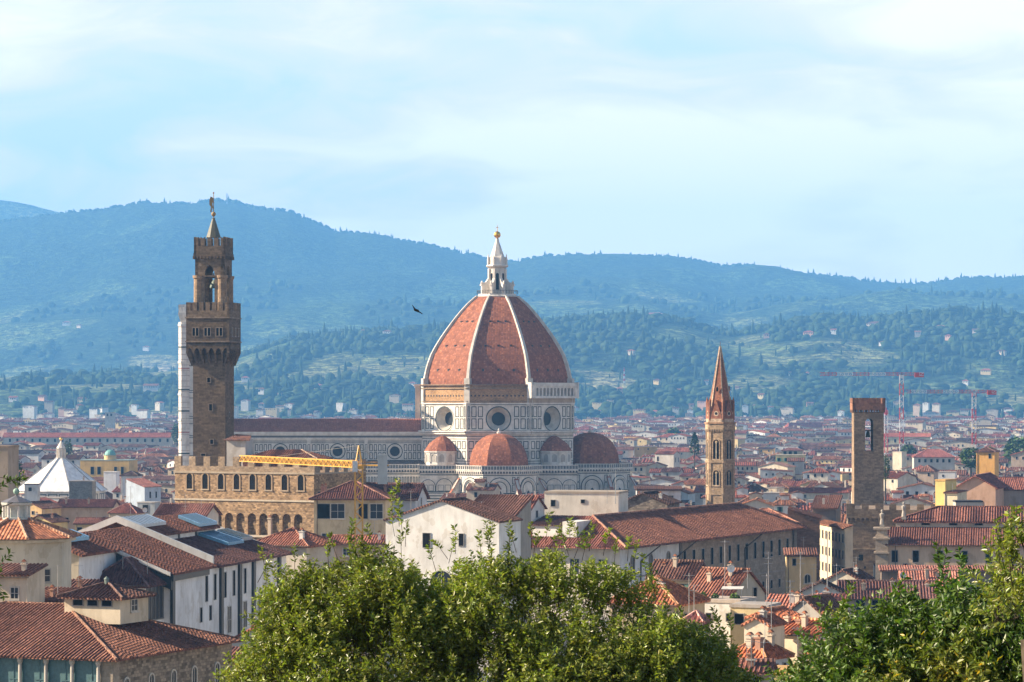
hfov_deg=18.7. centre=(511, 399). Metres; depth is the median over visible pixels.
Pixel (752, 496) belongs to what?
house
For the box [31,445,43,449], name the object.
house
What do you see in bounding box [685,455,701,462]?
house
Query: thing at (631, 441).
house
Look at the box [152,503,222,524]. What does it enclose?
house
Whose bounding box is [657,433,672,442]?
house
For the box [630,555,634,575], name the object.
window
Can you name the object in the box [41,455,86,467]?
house
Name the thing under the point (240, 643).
house
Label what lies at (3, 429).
house
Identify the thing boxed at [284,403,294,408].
house
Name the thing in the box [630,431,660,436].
house
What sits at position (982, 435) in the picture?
house
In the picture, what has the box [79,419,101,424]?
house
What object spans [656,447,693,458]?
house
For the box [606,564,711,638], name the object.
house
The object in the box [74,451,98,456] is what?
house
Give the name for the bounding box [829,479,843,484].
house
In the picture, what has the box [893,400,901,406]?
house
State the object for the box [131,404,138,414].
house
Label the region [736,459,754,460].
house
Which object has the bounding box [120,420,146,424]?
house
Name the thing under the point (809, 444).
house
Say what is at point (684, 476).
house
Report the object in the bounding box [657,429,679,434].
house
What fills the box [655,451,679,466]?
house
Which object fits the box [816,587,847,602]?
house
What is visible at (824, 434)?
house
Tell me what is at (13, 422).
house
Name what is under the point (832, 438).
house
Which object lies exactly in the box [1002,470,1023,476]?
house
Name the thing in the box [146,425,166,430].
house
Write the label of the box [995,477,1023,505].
house
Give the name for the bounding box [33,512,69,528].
house
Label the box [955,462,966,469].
house
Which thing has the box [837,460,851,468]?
house
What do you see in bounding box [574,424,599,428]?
house
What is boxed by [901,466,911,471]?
house
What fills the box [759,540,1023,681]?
dark leafed tree
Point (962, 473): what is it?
house
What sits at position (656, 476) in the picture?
house
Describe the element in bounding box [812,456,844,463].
house
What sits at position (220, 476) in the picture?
window
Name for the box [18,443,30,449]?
house
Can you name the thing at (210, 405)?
window
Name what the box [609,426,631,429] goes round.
house
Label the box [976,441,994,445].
house
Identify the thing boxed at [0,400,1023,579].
distant houses
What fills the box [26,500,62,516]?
house
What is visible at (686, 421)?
house
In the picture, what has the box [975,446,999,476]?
house
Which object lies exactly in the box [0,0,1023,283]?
sky
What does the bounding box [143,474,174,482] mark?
house
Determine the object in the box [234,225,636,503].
cathedral
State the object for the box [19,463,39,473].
house
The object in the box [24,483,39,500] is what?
house
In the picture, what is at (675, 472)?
house
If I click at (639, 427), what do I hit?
house
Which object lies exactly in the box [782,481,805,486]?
house
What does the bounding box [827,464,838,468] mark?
house
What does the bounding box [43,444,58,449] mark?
house
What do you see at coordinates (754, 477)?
house
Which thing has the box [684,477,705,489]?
house
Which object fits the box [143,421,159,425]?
house
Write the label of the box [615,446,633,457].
house
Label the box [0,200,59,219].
hills
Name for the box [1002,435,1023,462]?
broadleaf tree
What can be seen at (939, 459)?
house
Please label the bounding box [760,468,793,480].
house
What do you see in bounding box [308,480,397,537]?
beige house
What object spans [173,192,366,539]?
town hall
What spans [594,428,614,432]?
house
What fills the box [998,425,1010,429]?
house
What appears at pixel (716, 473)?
window
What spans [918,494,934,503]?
house
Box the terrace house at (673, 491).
[634,486,682,506]
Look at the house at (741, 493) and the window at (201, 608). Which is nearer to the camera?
the window at (201, 608)
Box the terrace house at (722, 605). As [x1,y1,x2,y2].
[705,596,756,665]
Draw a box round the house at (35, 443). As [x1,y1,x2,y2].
[26,442,44,446]
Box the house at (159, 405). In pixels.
[155,401,163,410]
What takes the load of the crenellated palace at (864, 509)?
on the ground
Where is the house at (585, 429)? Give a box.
[574,428,594,431]
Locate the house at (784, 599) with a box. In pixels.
[765,590,803,607]
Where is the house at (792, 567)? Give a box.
[783,547,818,593]
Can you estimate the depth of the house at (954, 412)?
4600.74 m
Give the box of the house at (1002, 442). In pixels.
[994,441,1014,444]
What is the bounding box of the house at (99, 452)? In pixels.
[90,451,105,453]
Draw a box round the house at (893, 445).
[885,444,905,451]
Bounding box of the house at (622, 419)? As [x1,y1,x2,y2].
[613,417,629,422]
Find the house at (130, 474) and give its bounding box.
[119,470,142,498]
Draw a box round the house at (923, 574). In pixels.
[897,561,959,609]
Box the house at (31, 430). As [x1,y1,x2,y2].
[23,428,51,431]
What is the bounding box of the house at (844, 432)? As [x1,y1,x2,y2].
[838,430,851,435]
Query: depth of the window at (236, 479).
596.21 m
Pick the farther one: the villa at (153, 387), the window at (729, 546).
the villa at (153, 387)
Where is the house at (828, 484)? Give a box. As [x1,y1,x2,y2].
[810,482,842,486]
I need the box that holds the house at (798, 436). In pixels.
[793,434,806,438]
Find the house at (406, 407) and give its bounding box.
[402,404,413,415]
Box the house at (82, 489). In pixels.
[69,476,95,498]
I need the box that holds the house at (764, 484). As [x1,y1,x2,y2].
[757,481,784,491]
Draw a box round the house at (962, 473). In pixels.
[940,470,967,476]
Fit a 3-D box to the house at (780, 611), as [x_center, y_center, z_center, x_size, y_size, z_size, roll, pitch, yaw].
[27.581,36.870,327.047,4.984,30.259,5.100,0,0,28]
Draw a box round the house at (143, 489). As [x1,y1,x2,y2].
[126,478,161,506]
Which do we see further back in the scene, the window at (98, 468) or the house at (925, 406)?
the house at (925, 406)
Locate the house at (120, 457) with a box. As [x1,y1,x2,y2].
[96,456,130,458]
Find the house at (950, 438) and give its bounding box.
[942,436,957,441]
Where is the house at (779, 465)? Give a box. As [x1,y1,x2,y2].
[757,462,795,475]
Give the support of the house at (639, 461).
on the ground
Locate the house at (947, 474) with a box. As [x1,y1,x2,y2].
[938,471,956,478]
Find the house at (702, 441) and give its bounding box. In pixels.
[687,437,705,444]
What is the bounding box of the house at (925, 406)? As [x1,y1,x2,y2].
[922,402,929,412]
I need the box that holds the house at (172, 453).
[160,451,178,455]
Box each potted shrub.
[711,593,718,597]
[730,593,739,598]
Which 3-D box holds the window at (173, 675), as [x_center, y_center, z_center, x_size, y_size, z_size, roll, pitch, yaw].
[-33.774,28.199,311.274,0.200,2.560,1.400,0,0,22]
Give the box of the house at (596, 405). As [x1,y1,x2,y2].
[592,402,601,408]
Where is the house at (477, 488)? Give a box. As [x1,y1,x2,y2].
[465,479,501,500]
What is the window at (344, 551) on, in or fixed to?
in the house at (379, 538)
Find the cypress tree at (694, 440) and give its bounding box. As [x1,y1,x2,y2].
[689,432,699,468]
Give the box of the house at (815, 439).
[806,437,825,442]
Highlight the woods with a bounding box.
[0,195,1023,418]
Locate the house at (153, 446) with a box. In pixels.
[148,445,158,447]
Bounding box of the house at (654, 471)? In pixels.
[649,468,694,477]
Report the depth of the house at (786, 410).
4659.02 m
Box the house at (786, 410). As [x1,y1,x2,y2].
[781,407,793,413]
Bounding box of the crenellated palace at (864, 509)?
[846,398,934,575]
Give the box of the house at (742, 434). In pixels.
[735,431,748,437]
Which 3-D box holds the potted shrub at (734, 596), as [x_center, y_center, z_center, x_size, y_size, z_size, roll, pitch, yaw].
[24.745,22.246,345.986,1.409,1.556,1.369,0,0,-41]
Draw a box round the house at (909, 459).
[886,454,914,468]
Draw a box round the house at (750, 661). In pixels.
[737,634,777,681]
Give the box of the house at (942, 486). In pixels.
[935,479,956,505]
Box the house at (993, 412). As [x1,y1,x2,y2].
[986,409,997,417]
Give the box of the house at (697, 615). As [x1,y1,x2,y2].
[682,585,713,647]
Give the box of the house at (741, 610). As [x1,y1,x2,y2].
[729,601,780,646]
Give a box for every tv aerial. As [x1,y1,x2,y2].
[612,470,618,503]
[757,640,769,657]
[764,552,772,595]
[766,574,766,606]
[769,598,776,628]
[786,580,794,608]
[792,627,798,659]
[796,552,804,594]
[822,531,831,587]
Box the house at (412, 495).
[366,482,430,515]
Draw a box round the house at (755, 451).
[741,447,758,453]
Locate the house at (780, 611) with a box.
[744,605,801,619]
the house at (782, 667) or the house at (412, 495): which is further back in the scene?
the house at (412, 495)
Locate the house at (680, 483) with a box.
[671,480,686,487]
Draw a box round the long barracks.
[2,432,171,446]
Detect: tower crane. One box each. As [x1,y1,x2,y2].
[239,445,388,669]
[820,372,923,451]
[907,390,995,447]
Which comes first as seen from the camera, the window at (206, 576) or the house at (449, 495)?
the window at (206, 576)
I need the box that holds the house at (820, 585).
[801,568,843,595]
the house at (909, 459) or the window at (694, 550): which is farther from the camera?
the house at (909, 459)
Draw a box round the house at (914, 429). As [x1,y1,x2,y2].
[897,427,917,432]
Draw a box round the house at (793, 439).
[781,437,799,442]
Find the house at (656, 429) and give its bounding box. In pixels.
[649,427,669,431]
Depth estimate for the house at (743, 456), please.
1896.40 m
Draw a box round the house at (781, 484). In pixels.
[769,480,793,492]
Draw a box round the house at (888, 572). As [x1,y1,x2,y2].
[878,565,1023,603]
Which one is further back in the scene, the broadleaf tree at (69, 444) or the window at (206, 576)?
the broadleaf tree at (69, 444)
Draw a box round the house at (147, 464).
[138,461,162,468]
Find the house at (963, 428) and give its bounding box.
[955,425,969,430]
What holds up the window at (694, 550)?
in the long palace at (740, 535)
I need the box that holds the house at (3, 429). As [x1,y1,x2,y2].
[0,426,11,436]
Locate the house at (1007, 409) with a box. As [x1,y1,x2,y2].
[1001,407,1012,415]
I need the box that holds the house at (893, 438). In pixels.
[885,433,930,444]
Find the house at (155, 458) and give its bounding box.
[138,456,168,460]
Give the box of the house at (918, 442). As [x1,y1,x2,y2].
[904,438,928,446]
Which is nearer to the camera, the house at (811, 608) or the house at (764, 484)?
the house at (811, 608)
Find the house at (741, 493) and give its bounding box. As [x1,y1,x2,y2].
[701,486,748,504]
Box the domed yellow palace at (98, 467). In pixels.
[80,450,137,476]
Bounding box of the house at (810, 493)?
[788,487,850,499]
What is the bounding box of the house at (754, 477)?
[745,473,761,481]
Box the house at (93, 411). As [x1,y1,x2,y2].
[89,407,99,417]
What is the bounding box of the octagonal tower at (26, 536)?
[0,487,81,587]
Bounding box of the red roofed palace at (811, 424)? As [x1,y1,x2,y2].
[784,422,822,428]
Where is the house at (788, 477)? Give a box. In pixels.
[777,474,795,481]
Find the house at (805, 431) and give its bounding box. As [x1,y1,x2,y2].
[787,429,813,433]
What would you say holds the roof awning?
on the terrace house at (722, 605)
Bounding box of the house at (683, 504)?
[681,501,696,506]
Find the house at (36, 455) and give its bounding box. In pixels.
[19,450,45,462]
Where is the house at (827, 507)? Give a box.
[810,493,842,521]
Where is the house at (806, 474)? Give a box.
[802,469,840,479]
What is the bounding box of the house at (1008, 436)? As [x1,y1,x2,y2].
[988,434,1012,439]
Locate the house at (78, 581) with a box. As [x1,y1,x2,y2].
[71,565,99,587]
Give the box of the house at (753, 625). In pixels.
[741,606,788,647]
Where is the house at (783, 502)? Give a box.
[773,493,797,513]
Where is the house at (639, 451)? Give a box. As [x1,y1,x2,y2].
[634,446,656,456]
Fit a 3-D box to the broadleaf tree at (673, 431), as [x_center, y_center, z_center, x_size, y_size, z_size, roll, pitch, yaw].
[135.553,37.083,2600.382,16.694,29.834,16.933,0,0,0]
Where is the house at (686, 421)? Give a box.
[673,420,696,423]
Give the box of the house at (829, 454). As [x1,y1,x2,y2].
[821,453,837,455]
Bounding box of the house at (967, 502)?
[953,500,982,505]
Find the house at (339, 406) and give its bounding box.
[336,403,346,411]
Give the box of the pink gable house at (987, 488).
[956,472,1006,505]
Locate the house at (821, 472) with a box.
[808,464,831,481]
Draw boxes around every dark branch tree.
[0,452,28,514]
[0,546,12,600]
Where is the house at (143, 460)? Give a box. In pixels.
[138,459,157,463]
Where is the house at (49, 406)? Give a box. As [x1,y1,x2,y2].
[44,401,54,413]
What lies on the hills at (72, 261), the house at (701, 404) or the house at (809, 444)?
the house at (701, 404)
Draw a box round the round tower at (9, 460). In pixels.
[0,445,18,516]
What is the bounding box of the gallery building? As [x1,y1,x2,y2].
[69,512,292,635]
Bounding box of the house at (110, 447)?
[102,444,117,450]
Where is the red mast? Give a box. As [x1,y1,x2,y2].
[884,408,887,453]
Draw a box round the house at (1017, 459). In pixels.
[1010,451,1023,466]
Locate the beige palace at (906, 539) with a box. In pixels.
[873,502,1023,579]
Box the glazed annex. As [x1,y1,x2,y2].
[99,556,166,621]
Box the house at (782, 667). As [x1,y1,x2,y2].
[774,665,813,680]
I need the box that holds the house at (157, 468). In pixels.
[149,464,167,474]
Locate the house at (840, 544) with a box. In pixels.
[820,519,852,578]
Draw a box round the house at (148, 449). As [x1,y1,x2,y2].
[138,448,162,451]
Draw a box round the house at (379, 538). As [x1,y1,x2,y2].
[328,520,385,677]
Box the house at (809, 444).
[800,443,818,445]
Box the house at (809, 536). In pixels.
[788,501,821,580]
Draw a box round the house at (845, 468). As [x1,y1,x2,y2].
[839,464,851,471]
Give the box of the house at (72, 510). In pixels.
[57,497,120,529]
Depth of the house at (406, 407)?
4718.91 m
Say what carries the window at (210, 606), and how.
in the gallery building
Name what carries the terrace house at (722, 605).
on the ground
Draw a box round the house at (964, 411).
[960,409,973,415]
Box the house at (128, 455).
[116,454,141,456]
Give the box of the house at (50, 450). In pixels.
[42,449,55,452]
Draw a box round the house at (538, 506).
[531,495,547,530]
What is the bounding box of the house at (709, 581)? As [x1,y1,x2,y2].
[688,560,767,601]
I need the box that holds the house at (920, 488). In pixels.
[896,482,934,502]
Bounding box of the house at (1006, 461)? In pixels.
[999,459,1010,467]
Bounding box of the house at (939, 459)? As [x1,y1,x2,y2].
[911,449,955,469]
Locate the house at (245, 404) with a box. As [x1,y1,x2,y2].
[241,399,250,410]
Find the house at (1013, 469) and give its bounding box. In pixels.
[1009,467,1023,471]
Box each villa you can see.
[8,396,18,401]
[37,395,47,400]
[62,321,70,325]
[77,397,87,401]
[143,346,149,350]
[143,384,159,390]
[241,376,249,381]
[258,388,264,394]
[258,402,264,408]
[626,349,634,355]
[653,379,659,384]
[757,393,765,398]
[803,331,813,336]
[866,321,877,325]
[914,331,920,336]
[962,380,968,385]
[981,369,991,374]
[998,350,1006,355]
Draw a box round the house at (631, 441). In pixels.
[623,438,636,445]
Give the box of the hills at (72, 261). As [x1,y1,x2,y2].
[0,201,1023,419]
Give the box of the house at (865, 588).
[837,577,935,618]
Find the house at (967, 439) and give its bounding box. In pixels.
[956,438,976,441]
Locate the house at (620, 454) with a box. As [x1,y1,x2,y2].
[617,451,623,460]
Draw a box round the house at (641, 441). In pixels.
[634,437,650,445]
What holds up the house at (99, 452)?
on the ground
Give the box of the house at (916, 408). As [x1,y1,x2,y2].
[913,403,921,416]
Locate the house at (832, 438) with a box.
[826,436,851,442]
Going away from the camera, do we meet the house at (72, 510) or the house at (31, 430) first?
the house at (72, 510)
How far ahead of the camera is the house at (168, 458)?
1771.76 m
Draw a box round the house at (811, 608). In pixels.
[789,582,848,618]
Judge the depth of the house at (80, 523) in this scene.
707.75 m
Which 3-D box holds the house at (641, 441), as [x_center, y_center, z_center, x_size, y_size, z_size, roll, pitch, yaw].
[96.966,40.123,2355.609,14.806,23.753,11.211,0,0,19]
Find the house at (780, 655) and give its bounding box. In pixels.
[735,623,795,664]
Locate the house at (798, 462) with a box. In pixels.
[787,457,804,475]
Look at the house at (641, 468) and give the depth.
1490.75 m
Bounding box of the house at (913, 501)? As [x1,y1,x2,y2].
[890,495,932,505]
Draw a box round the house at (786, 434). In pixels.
[777,433,802,436]
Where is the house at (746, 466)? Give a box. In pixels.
[735,462,756,471]
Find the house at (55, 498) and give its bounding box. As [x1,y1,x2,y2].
[41,496,68,501]
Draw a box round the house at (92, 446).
[82,443,104,450]
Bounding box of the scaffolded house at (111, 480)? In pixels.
[103,471,119,493]
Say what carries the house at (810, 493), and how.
on the ground
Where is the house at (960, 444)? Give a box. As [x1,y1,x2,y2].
[941,440,977,448]
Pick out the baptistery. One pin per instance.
(56, 475)
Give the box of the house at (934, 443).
[926,442,941,446]
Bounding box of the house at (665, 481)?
[640,477,680,485]
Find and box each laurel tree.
[207,477,763,681]
[958,504,1023,681]
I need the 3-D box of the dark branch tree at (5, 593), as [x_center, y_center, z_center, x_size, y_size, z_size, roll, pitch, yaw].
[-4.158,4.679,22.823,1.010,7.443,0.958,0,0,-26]
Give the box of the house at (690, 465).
[686,461,701,468]
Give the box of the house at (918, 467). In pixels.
[911,465,923,474]
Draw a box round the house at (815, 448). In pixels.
[799,446,820,450]
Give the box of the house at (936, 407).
[932,403,940,415]
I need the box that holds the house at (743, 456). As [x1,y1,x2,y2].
[738,454,756,458]
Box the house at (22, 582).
[0,559,47,601]
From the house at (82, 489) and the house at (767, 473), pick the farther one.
the house at (767, 473)
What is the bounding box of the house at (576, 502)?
[544,490,628,515]
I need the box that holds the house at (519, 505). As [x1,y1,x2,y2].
[474,494,533,632]
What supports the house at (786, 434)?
on the ground
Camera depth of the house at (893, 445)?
2141.93 m
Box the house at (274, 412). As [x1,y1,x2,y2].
[264,408,278,417]
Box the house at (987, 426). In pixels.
[973,425,998,428]
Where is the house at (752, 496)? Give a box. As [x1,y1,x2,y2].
[738,491,762,502]
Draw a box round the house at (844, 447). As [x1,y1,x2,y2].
[818,443,851,450]
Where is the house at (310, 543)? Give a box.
[258,515,341,654]
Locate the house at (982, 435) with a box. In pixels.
[973,433,991,437]
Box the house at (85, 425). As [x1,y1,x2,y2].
[78,424,93,427]
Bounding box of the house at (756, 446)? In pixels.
[739,443,768,448]
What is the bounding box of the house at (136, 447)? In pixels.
[117,444,148,450]
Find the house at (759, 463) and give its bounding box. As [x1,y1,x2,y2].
[735,461,765,471]
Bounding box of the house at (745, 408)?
[742,404,748,412]
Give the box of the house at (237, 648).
[232,646,284,677]
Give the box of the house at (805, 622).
[783,601,833,663]
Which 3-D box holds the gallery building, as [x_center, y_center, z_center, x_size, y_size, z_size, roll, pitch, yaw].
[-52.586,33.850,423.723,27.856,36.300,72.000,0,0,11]
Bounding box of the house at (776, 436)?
[766,433,781,441]
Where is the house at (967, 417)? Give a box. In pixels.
[957,416,986,419]
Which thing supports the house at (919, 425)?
on the ground
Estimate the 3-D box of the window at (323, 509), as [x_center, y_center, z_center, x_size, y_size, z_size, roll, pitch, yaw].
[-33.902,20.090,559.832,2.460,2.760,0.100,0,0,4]
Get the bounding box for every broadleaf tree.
[64,439,73,454]
[171,423,178,446]
[666,426,682,433]
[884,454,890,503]
[900,444,916,453]
[958,447,978,476]
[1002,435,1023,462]
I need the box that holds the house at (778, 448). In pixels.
[769,444,783,452]
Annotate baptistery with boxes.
[19,438,106,498]
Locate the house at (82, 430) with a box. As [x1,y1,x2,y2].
[76,427,96,431]
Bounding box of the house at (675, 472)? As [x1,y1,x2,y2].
[660,467,683,479]
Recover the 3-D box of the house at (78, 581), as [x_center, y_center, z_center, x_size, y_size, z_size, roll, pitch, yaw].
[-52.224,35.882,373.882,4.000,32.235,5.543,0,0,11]
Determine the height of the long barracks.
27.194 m
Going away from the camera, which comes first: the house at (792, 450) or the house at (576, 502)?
the house at (576, 502)
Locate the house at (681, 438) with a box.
[668,433,690,443]
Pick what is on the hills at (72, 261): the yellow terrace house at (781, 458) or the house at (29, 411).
the house at (29, 411)
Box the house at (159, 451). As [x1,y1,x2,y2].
[148,450,167,453]
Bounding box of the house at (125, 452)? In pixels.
[115,451,136,454]
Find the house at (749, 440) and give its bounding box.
[745,437,755,442]
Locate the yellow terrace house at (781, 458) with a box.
[776,454,805,463]
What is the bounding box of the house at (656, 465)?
[647,462,667,476]
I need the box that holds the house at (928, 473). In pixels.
[916,465,939,483]
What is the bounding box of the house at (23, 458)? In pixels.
[19,455,30,462]
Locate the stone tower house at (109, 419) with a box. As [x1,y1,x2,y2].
[105,412,115,428]
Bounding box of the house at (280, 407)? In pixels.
[276,405,283,411]
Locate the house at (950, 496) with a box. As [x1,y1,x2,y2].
[943,483,967,505]
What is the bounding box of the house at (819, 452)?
[816,449,834,455]
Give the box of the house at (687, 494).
[681,487,694,502]
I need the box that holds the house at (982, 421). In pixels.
[974,418,991,424]
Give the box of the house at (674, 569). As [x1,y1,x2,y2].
[645,554,706,586]
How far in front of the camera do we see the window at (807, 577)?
559.67 m
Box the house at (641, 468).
[630,463,647,475]
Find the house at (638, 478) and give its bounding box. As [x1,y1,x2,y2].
[631,476,650,480]
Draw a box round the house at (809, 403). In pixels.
[806,402,813,406]
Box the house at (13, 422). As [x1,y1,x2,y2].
[0,421,23,424]
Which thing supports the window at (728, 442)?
in the abbey bell tower at (719, 423)
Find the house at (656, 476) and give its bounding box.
[652,475,674,478]
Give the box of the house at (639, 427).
[632,423,645,431]
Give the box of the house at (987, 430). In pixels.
[967,428,1004,434]
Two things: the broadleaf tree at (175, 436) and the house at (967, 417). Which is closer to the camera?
the broadleaf tree at (175, 436)
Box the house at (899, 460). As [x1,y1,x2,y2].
[893,452,906,470]
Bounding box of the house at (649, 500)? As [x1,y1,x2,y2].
[628,490,681,510]
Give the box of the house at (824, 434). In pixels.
[815,432,835,438]
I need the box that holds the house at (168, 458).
[159,457,173,459]
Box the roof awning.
[721,586,743,597]
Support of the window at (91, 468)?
in the domed yellow palace at (98, 467)
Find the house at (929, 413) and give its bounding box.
[923,411,936,415]
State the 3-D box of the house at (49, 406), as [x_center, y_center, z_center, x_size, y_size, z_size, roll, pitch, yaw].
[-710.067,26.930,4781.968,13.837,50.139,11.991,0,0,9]
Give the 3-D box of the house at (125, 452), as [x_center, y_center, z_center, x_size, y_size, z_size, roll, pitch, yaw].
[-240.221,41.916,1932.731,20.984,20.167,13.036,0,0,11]
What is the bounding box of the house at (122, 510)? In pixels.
[107,503,146,516]
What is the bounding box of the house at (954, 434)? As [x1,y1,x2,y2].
[943,431,963,437]
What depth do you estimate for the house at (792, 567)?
559.89 m
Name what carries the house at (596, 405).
on the hills at (72, 261)
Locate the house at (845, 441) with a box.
[835,438,868,444]
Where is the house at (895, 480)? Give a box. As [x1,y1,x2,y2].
[884,471,917,490]
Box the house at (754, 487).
[746,482,767,491]
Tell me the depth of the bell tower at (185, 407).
1068.03 m
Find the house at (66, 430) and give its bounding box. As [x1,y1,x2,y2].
[52,428,74,431]
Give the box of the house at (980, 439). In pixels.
[976,438,998,440]
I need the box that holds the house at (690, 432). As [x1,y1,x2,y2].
[685,430,704,434]
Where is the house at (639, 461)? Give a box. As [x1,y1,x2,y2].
[627,460,641,463]
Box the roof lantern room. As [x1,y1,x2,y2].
[56,576,156,623]
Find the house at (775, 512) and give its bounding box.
[760,508,797,521]
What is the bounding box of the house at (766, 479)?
[761,478,777,481]
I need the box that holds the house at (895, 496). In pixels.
[884,490,932,503]
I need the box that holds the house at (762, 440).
[755,438,773,443]
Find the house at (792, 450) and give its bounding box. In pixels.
[781,447,803,453]
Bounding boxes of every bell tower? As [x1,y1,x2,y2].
[178,305,192,465]
[704,346,735,504]
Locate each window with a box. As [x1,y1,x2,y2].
[9,586,19,600]
[45,568,51,583]
[72,599,83,605]
[87,600,97,606]
[90,467,93,474]
[97,467,100,474]
[101,600,112,606]
[123,677,129,681]
[130,599,139,612]
[148,673,154,681]
[170,669,176,681]
[185,473,193,489]
[191,665,197,681]
[192,327,198,335]
[200,607,202,622]
[201,473,208,489]
[204,327,210,335]
[205,575,207,601]
[206,377,210,382]
[208,403,212,410]
[209,605,211,620]
[214,573,216,599]
[214,661,220,681]
[216,327,222,335]
[216,473,224,490]
[224,572,226,597]
[227,605,232,634]
[232,474,240,490]
[233,570,235,595]
[243,600,247,628]
[244,568,246,593]
[248,474,256,490]
[264,474,272,490]
[280,474,288,491]
[296,474,304,491]
[318,504,329,518]
[330,503,345,519]
[342,548,348,556]
[358,504,367,518]
[369,503,382,519]
[422,533,430,547]
[429,570,449,587]
[458,533,463,545]
[550,500,555,506]
[569,558,579,575]
[598,559,607,575]
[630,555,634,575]
[648,553,652,569]
[666,551,670,558]
[692,549,695,559]
[701,548,704,562]
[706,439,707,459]
[706,469,707,485]
[711,547,713,564]
[712,439,719,459]
[712,470,719,485]
[719,546,721,563]
[725,439,731,459]
[725,469,731,485]
[725,613,729,621]
[728,545,730,561]
[734,613,744,624]
[737,544,739,560]
[745,543,747,559]
[753,587,756,596]
[754,542,756,558]
[762,541,764,557]
[770,540,772,556]
[778,539,780,555]
[792,558,795,565]
[803,573,811,583]
[855,600,864,611]
[872,600,883,610]
[891,550,897,562]
[912,550,918,562]
[961,551,967,562]
[985,553,991,562]
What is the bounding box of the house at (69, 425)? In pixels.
[51,422,77,431]
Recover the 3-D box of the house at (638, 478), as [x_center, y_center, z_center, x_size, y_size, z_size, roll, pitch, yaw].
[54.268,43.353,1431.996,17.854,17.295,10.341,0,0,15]
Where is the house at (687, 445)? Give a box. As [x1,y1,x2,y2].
[677,444,705,446]
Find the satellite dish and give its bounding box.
[727,565,734,571]
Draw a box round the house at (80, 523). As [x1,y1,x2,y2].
[73,511,110,530]
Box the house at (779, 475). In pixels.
[773,472,783,477]
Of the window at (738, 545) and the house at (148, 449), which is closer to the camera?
the window at (738, 545)
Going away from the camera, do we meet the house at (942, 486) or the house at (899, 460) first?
the house at (942, 486)
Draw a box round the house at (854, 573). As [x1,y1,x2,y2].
[825,557,874,584]
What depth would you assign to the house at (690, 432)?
2599.89 m
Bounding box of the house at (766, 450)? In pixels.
[757,447,775,454]
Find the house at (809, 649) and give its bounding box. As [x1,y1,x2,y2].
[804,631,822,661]
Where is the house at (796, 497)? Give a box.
[789,490,805,502]
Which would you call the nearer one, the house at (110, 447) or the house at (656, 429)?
the house at (110, 447)
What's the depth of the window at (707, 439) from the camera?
767.98 m
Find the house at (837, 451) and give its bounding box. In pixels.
[816,449,846,455]
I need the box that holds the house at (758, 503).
[742,497,775,508]
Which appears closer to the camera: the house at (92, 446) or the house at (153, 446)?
the house at (92, 446)
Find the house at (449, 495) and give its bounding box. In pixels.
[441,492,466,497]
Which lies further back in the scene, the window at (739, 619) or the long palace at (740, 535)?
the long palace at (740, 535)
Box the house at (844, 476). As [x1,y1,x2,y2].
[809,470,850,480]
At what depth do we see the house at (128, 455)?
1867.94 m
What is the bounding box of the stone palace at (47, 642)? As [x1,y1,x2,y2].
[0,601,243,681]
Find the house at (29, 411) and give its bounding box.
[22,405,37,418]
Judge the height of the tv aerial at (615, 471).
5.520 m
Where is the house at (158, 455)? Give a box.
[135,453,172,458]
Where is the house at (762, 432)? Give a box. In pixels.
[748,430,770,435]
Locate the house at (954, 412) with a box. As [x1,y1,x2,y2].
[946,410,958,415]
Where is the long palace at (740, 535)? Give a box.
[531,502,807,665]
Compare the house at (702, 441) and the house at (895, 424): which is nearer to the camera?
the house at (702, 441)
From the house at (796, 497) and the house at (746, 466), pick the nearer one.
the house at (796, 497)
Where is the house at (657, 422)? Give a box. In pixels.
[646,420,672,423]
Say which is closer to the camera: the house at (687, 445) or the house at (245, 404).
the house at (687, 445)
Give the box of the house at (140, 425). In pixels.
[130,423,147,427]
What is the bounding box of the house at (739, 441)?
[735,437,745,447]
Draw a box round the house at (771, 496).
[749,490,786,501]
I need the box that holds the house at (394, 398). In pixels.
[389,394,400,402]
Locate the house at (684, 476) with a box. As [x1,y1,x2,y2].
[679,473,697,480]
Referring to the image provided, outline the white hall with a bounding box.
[383,497,522,681]
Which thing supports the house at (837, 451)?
on the ground
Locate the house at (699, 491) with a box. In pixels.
[694,485,705,504]
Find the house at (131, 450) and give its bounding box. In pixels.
[115,449,145,452]
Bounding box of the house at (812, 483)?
[806,481,832,486]
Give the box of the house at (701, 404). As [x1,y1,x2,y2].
[697,401,705,409]
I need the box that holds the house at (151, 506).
[137,501,161,515]
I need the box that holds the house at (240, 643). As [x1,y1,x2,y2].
[232,613,322,677]
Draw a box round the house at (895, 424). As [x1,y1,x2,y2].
[886,423,904,426]
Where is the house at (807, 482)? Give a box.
[799,479,817,486]
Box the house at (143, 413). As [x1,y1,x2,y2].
[136,409,149,418]
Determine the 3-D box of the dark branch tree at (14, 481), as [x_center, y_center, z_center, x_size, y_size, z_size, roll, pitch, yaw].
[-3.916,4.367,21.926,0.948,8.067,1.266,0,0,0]
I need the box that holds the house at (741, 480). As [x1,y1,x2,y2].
[735,476,749,484]
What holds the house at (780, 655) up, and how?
on the ground
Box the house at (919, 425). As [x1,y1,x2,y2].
[905,420,926,430]
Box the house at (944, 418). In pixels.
[932,416,957,420]
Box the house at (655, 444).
[645,443,677,445]
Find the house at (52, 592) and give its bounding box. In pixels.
[45,565,81,602]
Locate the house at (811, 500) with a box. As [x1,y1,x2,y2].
[808,494,850,502]

